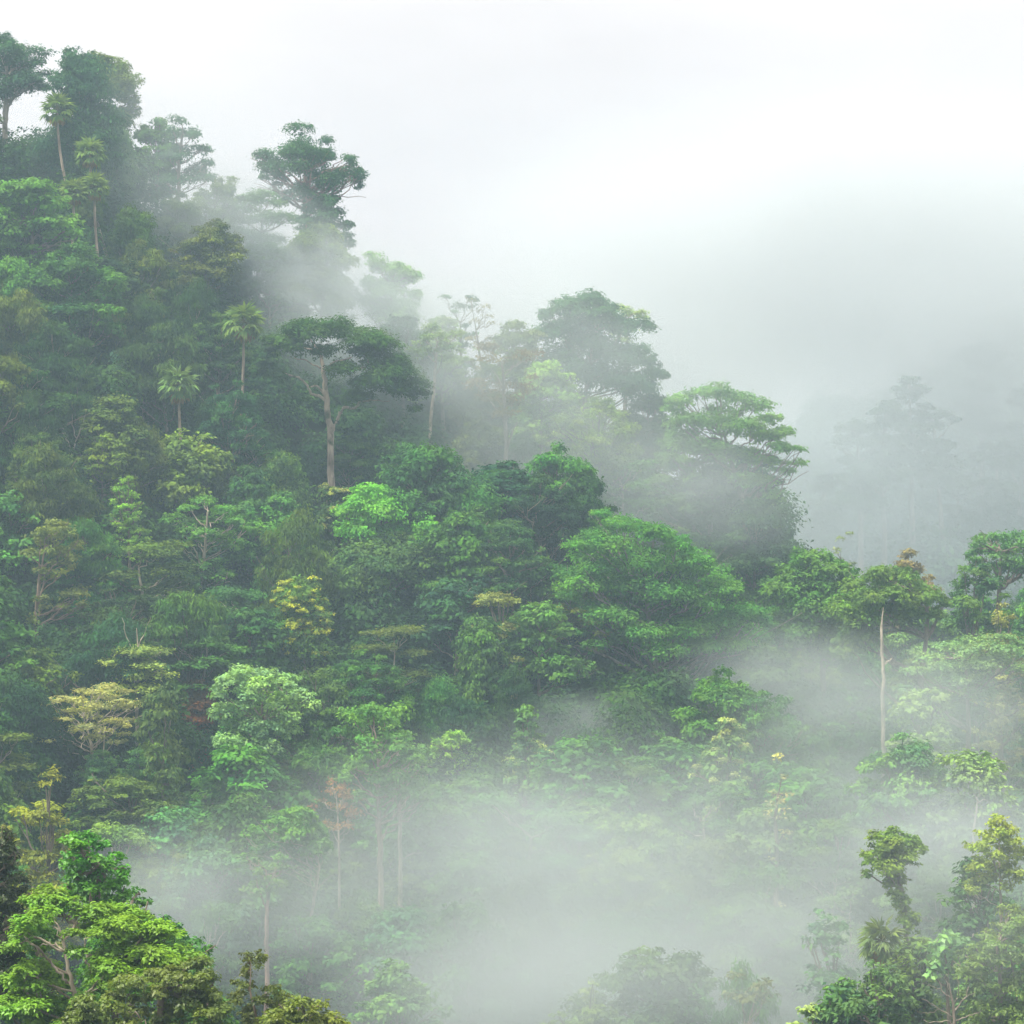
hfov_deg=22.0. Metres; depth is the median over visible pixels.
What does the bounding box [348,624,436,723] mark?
layered tree
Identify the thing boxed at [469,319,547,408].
broadleaf tree
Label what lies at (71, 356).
broadleaf tree
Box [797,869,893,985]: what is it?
slender tree
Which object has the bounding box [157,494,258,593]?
broadleaf tree
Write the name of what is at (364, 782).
broadleaf tree
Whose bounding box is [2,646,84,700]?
broadleaf tree
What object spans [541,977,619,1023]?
broadleaf tree
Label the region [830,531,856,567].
broadleaf tree
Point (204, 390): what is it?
bamboo clump
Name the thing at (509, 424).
broadleaf tree
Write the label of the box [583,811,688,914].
broadleaf tree
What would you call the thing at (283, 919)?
layered tree
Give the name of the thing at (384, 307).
broadleaf tree
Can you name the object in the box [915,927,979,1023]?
leaved tree
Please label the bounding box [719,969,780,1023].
slender tree
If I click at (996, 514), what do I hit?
distant tree
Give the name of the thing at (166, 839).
broadleaf tree
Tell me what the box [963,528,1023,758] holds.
broadleaf tree
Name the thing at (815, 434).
forest
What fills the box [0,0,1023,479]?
sky
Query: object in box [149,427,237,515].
broadleaf tree
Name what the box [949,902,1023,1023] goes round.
broadleaf tree
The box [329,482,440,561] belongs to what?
broadleaf tree
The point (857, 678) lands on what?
broadleaf tree
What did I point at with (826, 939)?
broadleaf tree
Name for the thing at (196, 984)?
broadleaf tree
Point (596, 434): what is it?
broadleaf tree
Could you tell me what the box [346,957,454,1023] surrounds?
broadleaf tree
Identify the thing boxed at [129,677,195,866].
vine draped tree
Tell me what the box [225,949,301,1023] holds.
broadleaf tree
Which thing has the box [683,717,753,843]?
broadleaf tree
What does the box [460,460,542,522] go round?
broadleaf tree
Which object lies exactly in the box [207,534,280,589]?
broadleaf tree
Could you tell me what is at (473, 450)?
broadleaf tree
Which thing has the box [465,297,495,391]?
dead tree
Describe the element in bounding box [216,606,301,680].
broadleaf tree
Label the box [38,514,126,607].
bamboo clump
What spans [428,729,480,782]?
broadleaf tree
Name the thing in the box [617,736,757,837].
broadleaf tree
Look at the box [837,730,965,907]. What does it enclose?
broadleaf tree
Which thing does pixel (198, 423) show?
vine draped tree
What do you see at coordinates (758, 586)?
broadleaf tree
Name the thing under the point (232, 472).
broadleaf tree
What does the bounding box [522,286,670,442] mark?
broadleaf tree
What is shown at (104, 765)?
broadleaf tree
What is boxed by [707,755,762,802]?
broadleaf tree
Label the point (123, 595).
broadleaf tree
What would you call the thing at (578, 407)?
broadleaf tree
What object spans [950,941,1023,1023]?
broadleaf tree
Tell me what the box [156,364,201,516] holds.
fan palm
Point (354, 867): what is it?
broadleaf tree
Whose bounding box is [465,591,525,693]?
broadleaf tree
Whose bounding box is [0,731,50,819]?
layered tree
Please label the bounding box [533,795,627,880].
broadleaf tree
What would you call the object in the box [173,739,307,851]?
broadleaf tree
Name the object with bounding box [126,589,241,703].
bamboo clump
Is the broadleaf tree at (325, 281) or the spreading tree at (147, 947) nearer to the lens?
the spreading tree at (147, 947)
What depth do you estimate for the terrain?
331.44 m
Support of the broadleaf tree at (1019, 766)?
on the terrain
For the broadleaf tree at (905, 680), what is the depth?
345.00 m
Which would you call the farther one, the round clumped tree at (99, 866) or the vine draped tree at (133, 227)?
the vine draped tree at (133, 227)
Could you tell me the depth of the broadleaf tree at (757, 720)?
290.11 m
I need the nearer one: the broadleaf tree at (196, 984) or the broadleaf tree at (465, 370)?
the broadleaf tree at (196, 984)
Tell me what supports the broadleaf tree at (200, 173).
on the terrain
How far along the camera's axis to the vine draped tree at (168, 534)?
329.35 m
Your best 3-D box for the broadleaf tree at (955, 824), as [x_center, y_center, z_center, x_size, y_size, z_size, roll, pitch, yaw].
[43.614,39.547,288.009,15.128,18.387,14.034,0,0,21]
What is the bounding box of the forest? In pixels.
[737,303,1023,630]
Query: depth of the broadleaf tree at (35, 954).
118.72 m
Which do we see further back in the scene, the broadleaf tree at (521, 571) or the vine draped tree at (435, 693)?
the broadleaf tree at (521, 571)
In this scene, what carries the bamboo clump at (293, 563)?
on the terrain
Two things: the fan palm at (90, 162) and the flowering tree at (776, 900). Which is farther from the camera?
the fan palm at (90, 162)
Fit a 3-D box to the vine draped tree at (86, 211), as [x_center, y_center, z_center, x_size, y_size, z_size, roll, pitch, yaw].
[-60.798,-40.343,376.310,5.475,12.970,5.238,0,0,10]
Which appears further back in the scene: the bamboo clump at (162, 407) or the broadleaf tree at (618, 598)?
the bamboo clump at (162, 407)
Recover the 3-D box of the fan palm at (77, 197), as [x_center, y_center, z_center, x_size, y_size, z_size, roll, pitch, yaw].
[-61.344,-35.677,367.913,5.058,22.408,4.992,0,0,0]
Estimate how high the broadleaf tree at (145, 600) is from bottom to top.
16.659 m
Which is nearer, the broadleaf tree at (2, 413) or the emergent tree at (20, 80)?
the broadleaf tree at (2, 413)
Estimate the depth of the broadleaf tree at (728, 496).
375.26 m
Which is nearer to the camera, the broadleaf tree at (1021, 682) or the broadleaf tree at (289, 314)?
the broadleaf tree at (1021, 682)
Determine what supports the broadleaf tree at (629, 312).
on the terrain
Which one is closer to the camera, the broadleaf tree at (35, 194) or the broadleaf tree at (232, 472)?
the broadleaf tree at (232, 472)
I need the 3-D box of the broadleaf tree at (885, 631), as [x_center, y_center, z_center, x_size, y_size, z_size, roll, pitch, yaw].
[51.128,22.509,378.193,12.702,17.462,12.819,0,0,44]
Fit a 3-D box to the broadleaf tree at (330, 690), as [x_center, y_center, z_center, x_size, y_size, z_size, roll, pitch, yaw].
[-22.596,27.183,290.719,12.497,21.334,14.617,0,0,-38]
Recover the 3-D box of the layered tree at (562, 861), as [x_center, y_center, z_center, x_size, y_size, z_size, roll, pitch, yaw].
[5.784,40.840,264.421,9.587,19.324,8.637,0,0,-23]
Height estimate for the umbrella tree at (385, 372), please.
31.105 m
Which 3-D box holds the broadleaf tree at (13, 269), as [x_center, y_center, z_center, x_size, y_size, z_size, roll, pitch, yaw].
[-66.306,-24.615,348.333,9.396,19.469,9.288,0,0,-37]
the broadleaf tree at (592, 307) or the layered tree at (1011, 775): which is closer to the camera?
the layered tree at (1011, 775)
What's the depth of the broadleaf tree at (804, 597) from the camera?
319.72 m
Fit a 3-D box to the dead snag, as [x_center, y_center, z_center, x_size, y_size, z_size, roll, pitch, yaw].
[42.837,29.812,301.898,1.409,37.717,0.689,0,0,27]
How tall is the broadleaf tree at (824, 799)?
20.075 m
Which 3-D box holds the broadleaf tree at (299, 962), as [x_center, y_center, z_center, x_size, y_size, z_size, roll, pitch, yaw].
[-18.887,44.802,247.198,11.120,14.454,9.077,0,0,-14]
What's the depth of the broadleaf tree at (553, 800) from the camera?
272.13 m
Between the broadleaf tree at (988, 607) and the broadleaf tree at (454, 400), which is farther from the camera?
the broadleaf tree at (454, 400)
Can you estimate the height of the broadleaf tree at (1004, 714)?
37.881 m
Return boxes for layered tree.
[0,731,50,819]
[64,820,153,940]
[147,636,256,710]
[262,875,293,974]
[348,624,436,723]
[541,823,616,917]
[596,758,671,842]
[891,630,1023,796]
[973,767,1023,829]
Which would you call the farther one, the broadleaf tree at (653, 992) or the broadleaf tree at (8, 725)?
the broadleaf tree at (8, 725)
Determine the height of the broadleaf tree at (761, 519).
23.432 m
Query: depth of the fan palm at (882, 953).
193.36 m
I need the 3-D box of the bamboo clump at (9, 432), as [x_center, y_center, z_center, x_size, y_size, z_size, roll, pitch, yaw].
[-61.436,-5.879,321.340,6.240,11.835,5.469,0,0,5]
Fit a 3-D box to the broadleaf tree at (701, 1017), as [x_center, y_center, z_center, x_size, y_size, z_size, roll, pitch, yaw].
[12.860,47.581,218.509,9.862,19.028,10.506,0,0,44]
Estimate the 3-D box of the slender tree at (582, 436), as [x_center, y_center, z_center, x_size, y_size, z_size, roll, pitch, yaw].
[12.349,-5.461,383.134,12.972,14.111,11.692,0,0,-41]
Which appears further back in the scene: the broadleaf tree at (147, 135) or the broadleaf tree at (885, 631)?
the broadleaf tree at (147, 135)
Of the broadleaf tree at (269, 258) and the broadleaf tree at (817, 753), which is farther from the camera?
the broadleaf tree at (269, 258)
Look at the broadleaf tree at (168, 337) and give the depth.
344.61 m
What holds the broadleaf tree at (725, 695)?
on the terrain
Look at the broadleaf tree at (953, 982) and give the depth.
203.57 m
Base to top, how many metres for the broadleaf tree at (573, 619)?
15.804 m
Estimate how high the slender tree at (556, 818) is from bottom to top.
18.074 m
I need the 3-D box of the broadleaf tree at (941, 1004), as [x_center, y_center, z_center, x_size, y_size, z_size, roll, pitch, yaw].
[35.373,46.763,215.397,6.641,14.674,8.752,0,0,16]
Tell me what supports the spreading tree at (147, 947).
on the terrain
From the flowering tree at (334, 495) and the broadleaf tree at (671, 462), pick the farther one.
the broadleaf tree at (671, 462)
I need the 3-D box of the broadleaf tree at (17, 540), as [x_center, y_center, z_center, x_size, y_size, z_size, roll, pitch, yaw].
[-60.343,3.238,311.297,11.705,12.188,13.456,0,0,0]
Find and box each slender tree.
[90,538,204,625]
[180,894,268,1017]
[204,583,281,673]
[231,852,296,1014]
[371,836,412,880]
[376,721,439,907]
[405,321,464,445]
[443,790,600,891]
[502,560,565,631]
[562,428,638,475]
[602,456,671,537]
[641,600,703,677]
[659,780,760,855]
[712,861,812,1011]
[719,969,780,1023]
[722,627,775,670]
[733,604,794,652]
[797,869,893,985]
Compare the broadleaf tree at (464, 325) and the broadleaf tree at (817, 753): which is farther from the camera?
the broadleaf tree at (464, 325)
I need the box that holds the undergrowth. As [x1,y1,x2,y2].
[0,125,1023,1023]
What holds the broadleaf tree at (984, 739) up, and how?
on the terrain
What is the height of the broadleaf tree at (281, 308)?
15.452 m
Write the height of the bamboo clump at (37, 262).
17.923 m
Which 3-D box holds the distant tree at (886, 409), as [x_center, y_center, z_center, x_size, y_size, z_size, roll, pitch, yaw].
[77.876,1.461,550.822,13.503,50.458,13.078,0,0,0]
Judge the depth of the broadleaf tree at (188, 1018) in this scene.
113.86 m
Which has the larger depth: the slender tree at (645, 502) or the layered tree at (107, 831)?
the slender tree at (645, 502)
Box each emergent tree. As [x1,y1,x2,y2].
[0,31,60,160]
[246,119,370,317]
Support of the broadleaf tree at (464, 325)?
on the terrain
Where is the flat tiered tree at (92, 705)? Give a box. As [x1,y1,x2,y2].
[35,682,141,784]
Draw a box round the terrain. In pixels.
[0,195,1019,1023]
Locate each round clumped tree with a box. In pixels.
[45,829,134,988]
[72,878,217,1017]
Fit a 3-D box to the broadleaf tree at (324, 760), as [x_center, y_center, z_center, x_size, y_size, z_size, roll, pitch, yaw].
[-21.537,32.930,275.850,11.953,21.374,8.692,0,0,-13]
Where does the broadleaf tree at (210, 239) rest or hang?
on the terrain
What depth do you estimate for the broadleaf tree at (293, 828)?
248.73 m
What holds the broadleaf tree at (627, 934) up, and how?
on the terrain
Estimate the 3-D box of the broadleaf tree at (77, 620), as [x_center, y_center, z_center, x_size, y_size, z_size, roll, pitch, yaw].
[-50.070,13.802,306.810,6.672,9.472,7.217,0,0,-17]
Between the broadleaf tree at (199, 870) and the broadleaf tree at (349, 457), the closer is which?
the broadleaf tree at (199, 870)
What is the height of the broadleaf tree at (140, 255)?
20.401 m
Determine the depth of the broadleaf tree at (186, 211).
389.91 m
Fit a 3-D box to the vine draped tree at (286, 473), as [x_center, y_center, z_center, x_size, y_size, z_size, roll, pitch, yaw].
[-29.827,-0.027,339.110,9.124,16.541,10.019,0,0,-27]
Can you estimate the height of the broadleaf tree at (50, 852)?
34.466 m
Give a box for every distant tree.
[794,472,855,565]
[831,417,895,576]
[855,398,918,565]
[888,375,942,560]
[914,407,977,609]
[968,439,1023,539]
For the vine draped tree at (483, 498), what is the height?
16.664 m
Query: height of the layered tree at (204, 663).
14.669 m
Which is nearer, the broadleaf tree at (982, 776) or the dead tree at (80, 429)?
the broadleaf tree at (982, 776)
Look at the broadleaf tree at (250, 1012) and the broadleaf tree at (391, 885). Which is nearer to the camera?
the broadleaf tree at (250, 1012)
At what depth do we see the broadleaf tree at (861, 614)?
310.04 m
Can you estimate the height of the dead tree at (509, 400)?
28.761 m
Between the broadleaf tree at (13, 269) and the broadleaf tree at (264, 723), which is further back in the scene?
the broadleaf tree at (13, 269)
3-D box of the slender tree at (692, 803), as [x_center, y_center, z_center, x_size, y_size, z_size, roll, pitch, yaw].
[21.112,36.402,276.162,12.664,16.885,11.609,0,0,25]
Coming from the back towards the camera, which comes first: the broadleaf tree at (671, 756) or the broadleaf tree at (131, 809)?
the broadleaf tree at (671, 756)
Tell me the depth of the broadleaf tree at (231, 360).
357.17 m
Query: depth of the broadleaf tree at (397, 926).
247.08 m
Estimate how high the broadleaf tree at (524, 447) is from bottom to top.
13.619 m
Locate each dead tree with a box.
[58,415,84,453]
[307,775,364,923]
[461,340,545,460]
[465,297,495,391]
[917,971,980,1023]
[967,789,989,936]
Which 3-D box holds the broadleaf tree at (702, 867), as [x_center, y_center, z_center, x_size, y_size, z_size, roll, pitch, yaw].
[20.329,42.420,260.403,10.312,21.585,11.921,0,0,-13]
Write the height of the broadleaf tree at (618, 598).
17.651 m
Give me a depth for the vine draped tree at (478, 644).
304.84 m
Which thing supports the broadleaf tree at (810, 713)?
on the terrain
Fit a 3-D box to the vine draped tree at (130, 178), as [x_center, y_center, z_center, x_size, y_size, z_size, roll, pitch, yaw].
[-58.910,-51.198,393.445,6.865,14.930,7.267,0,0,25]
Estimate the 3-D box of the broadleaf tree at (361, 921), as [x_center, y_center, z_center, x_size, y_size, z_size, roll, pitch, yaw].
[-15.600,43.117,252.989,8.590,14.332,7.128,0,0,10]
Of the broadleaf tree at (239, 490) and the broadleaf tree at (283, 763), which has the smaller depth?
the broadleaf tree at (283, 763)
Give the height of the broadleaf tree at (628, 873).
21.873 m
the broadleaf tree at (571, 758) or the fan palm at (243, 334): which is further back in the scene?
the fan palm at (243, 334)
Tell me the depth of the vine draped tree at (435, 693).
302.45 m
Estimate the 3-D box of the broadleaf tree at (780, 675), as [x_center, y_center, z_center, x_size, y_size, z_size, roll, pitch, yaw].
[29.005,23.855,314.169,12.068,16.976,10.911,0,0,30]
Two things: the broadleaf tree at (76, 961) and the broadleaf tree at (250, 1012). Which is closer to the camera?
the broadleaf tree at (250, 1012)
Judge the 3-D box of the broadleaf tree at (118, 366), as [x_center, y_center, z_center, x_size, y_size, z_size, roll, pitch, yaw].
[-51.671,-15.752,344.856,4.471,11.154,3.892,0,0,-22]
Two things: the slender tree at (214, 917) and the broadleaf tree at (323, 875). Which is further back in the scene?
the broadleaf tree at (323, 875)
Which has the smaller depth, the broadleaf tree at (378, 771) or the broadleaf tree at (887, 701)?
the broadleaf tree at (378, 771)
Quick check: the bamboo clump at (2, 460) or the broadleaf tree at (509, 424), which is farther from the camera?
the broadleaf tree at (509, 424)
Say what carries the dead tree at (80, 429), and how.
on the terrain
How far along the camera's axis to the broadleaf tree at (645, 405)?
396.00 m
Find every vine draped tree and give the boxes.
[0,670,65,804]
[8,210,67,289]
[29,45,136,190]
[75,193,103,256]
[103,125,140,195]
[104,201,157,293]
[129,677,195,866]
[156,511,204,576]
[177,679,221,771]
[194,394,229,492]
[217,263,246,309]
[252,448,318,527]
[406,672,460,763]
[433,478,506,582]
[449,612,513,755]
[679,621,741,685]
[856,825,928,1022]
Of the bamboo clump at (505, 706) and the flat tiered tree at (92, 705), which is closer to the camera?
the flat tiered tree at (92, 705)
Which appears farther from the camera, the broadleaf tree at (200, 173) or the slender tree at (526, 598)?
the broadleaf tree at (200, 173)
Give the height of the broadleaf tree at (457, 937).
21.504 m
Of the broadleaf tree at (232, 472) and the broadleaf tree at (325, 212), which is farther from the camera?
the broadleaf tree at (325, 212)
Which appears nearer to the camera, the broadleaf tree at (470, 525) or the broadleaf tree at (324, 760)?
the broadleaf tree at (324, 760)
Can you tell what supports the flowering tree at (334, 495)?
on the terrain
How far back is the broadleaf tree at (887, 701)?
354.06 m
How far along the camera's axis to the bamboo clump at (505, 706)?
301.74 m
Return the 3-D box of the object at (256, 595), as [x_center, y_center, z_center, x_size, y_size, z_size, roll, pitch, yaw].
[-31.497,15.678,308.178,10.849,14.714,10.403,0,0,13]
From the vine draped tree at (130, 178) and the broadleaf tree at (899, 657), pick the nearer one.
the broadleaf tree at (899, 657)
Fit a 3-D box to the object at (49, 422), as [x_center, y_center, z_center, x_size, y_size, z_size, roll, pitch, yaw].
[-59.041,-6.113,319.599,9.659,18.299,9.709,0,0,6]
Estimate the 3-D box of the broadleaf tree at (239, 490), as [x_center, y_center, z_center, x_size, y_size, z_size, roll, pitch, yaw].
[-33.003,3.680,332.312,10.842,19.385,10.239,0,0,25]
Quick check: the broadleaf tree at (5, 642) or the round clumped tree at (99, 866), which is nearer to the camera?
the round clumped tree at (99, 866)
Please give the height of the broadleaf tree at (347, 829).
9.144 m
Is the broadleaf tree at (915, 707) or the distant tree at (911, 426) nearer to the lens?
the broadleaf tree at (915, 707)
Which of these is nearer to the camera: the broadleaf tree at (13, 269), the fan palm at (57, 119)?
the broadleaf tree at (13, 269)
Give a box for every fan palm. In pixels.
[39,90,77,206]
[59,176,88,243]
[73,136,108,255]
[82,170,110,260]
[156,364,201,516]
[220,301,265,414]
[856,914,906,1015]
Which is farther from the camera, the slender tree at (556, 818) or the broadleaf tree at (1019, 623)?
the broadleaf tree at (1019, 623)
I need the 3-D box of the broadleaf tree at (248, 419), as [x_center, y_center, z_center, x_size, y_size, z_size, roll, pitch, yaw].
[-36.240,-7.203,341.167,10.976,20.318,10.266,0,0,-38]
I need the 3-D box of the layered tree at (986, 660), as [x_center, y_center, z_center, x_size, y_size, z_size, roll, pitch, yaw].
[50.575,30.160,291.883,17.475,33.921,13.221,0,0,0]
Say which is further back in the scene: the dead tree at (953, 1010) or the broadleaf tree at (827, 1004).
the broadleaf tree at (827, 1004)
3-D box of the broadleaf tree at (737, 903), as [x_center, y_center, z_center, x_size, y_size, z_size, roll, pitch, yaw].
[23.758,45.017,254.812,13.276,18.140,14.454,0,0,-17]
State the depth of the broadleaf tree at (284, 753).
281.18 m
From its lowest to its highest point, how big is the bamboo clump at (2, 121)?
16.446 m
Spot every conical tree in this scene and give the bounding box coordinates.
[500,703,550,840]
[956,813,1023,989]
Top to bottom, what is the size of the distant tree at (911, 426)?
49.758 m
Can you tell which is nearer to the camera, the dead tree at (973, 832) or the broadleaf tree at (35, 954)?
the broadleaf tree at (35, 954)
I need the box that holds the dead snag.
[880,608,891,787]
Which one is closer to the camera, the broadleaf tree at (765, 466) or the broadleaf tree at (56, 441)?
the broadleaf tree at (56, 441)
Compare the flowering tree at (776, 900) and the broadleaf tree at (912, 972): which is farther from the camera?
the flowering tree at (776, 900)
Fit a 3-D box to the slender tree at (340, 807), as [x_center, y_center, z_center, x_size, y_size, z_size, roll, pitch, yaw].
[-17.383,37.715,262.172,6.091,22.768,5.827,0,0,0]
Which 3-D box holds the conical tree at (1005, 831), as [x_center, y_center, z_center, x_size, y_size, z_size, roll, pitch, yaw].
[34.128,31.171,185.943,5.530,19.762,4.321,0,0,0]
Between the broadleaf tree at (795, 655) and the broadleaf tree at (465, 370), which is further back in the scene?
the broadleaf tree at (465, 370)
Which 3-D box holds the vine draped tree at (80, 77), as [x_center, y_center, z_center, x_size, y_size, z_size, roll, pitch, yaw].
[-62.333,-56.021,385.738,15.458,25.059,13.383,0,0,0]
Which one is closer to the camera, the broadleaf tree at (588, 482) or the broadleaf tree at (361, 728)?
the broadleaf tree at (361, 728)
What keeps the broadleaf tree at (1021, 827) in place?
on the terrain
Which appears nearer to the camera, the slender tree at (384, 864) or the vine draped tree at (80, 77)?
the slender tree at (384, 864)
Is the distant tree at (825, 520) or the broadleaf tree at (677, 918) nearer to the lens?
the broadleaf tree at (677, 918)
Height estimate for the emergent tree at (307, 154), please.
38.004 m
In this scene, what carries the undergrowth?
on the terrain
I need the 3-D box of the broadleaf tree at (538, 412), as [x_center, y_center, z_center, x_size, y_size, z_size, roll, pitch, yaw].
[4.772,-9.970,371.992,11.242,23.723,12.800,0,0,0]
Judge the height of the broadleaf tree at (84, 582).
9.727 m
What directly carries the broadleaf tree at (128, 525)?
on the terrain
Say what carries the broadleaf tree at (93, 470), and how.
on the terrain
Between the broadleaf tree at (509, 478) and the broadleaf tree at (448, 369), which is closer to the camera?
the broadleaf tree at (509, 478)
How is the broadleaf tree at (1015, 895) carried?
on the terrain
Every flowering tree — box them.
[269,574,334,684]
[312,482,369,551]
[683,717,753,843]
[763,753,794,973]
[786,1002,832,1023]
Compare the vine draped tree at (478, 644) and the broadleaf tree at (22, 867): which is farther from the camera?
the vine draped tree at (478, 644)
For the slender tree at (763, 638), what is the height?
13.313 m
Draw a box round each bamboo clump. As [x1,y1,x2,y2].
[0,114,7,152]
[0,215,14,261]
[0,287,56,360]
[0,424,16,442]
[0,441,16,492]
[1,441,108,566]
[28,252,66,343]
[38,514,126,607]
[42,478,87,537]
[101,462,152,494]
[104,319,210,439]
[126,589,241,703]
[133,377,177,427]
[149,266,184,318]
[187,362,216,402]
[253,506,339,621]
[490,663,549,761]
[707,954,781,1023]
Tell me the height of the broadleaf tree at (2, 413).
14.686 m
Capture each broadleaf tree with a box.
[0,176,85,285]
[0,252,48,329]
[0,355,33,435]
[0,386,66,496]
[0,393,29,446]
[0,488,50,587]
[0,575,41,665]
[0,633,61,687]
[0,697,28,798]
[0,764,89,994]
[0,766,43,872]
[0,825,32,1016]
[0,857,70,959]
[0,915,70,1023]
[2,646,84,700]
[3,431,84,545]
[16,238,129,349]
[18,517,91,644]
[43,550,98,603]
[51,954,236,1023]
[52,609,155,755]
[57,591,101,639]
[57,866,89,982]
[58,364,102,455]
[60,353,97,392]
[61,773,197,860]
[61,913,178,1023]
[68,585,185,662]
[70,749,130,803]
[74,431,138,514]
[75,391,161,508]
[82,255,168,332]
[84,563,137,616]
[86,49,145,133]
[95,618,179,756]
[101,351,130,406]
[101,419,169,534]
[105,804,215,897]
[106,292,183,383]
[108,475,152,609]
[113,745,182,814]
[114,843,207,941]
[118,238,174,317]
[132,117,184,198]
[146,113,218,246]
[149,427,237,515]
[149,832,308,987]
[152,189,203,268]
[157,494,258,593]
[159,218,248,295]
[169,792,329,936]
[170,965,239,1023]
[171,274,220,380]
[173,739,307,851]
[179,310,263,402]
[188,175,251,252]
[191,379,271,528]
[194,612,249,670]
[202,462,245,526]
[206,663,321,785]
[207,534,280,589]
[208,714,300,796]
[213,424,258,475]
[213,465,276,578]
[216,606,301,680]
[220,488,313,590]
[223,903,281,1015]
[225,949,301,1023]
[229,187,300,276]
[230,234,307,328]
[240,804,334,1001]
[250,663,371,770]
[251,759,356,847]
[254,914,373,1001]
[255,992,350,1023]
[262,270,314,318]
[265,724,364,833]
[268,221,364,344]
[277,312,325,344]
[277,865,351,916]
[293,193,356,346]
[309,838,377,902]
[311,887,385,1004]
[318,647,421,733]
[321,434,379,499]
[323,530,440,616]
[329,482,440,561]
[329,811,367,852]
[330,700,438,955]
[336,721,376,753]
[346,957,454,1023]
[349,787,449,878]
[350,754,412,810]
[350,902,471,1016]
[352,250,424,342]
[358,314,445,436]
[374,439,481,534]
[384,850,441,907]
[405,772,515,871]
[407,314,479,442]
[408,846,512,991]
[410,574,508,674]
[412,505,502,671]
[416,899,536,1023]
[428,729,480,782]
[430,357,469,412]
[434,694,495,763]
[437,293,479,380]
[443,380,478,426]
[446,395,519,463]
[447,415,517,473]
[459,519,557,619]
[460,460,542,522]
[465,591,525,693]
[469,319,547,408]
[489,471,584,580]
[490,403,552,452]
[499,430,541,474]
[501,737,554,794]
[503,600,599,698]
[508,358,584,455]
[512,767,638,851]
[521,439,598,585]
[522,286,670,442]
[523,734,660,824]
[532,395,645,502]
[532,469,621,562]
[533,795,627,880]
[533,906,696,1023]
[537,585,617,678]
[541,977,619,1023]
[552,386,597,433]
[562,559,644,671]
[563,945,723,1023]
[571,844,686,958]
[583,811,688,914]
[609,304,650,410]
[609,392,677,469]
[616,567,696,664]
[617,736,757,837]
[633,979,716,1023]
[637,888,715,975]
[640,435,731,531]
[650,462,749,564]
[651,664,764,754]
[658,378,809,588]
[667,833,768,1012]
[684,532,723,578]
[690,884,822,1023]
[695,496,807,629]
[703,445,785,498]
[705,642,813,739]
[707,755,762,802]
[716,803,815,898]
[718,689,814,829]
[733,758,886,891]
[745,574,782,606]
[748,550,796,639]
[751,607,845,686]
[752,730,851,806]
[754,546,870,742]
[789,684,890,752]
[790,907,864,1023]
[809,975,881,1023]
[820,564,953,733]
[826,652,901,756]
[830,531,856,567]
[830,624,893,668]
[834,958,921,1023]
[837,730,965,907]
[840,697,909,746]
[854,936,968,1023]
[858,788,975,902]
[864,638,942,692]
[867,599,960,689]
[874,547,943,653]
[879,864,998,996]
[883,687,967,924]
[884,932,946,1023]
[886,658,971,729]
[907,713,972,797]
[911,747,1023,906]
[916,995,959,1023]
[936,555,1019,840]
[936,856,1017,1023]
[945,595,1023,649]
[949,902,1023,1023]
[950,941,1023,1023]
[953,694,1022,801]
[960,602,1023,820]
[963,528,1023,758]
[985,655,1023,730]
[986,853,1023,941]
[990,815,1023,893]
[1004,725,1023,787]
[1006,789,1023,820]
[1006,940,1023,1018]
[1012,598,1023,635]
[1014,588,1023,615]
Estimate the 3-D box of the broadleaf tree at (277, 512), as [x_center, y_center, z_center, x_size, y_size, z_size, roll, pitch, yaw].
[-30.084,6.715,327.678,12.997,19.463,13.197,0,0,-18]
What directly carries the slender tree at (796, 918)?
on the terrain
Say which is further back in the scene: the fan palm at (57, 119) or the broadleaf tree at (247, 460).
the fan palm at (57, 119)
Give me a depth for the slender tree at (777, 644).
351.11 m
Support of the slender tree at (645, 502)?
on the terrain
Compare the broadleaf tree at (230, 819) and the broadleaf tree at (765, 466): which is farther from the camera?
the broadleaf tree at (765, 466)
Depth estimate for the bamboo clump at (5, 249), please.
356.72 m
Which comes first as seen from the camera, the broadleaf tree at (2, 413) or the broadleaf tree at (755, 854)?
the broadleaf tree at (755, 854)
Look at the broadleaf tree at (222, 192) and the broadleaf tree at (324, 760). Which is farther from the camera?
the broadleaf tree at (222, 192)
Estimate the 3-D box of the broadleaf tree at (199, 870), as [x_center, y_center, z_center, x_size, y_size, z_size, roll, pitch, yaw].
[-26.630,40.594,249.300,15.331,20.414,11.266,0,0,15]
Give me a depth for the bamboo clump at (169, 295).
373.76 m
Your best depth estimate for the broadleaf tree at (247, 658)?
305.22 m
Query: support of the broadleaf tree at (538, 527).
on the terrain
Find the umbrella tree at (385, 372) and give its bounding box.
[245,312,435,500]
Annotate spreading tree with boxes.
[0,883,207,1023]
[545,507,800,694]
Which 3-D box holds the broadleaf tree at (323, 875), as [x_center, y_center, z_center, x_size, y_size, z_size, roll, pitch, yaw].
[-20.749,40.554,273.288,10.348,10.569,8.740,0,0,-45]
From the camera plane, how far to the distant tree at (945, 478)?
558.64 m
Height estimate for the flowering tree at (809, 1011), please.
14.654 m
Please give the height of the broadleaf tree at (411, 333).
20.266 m
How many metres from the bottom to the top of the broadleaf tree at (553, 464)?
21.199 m
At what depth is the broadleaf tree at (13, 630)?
282.95 m
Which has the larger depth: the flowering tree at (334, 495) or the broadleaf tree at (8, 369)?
the flowering tree at (334, 495)
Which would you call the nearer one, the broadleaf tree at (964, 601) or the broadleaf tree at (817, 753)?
the broadleaf tree at (817, 753)

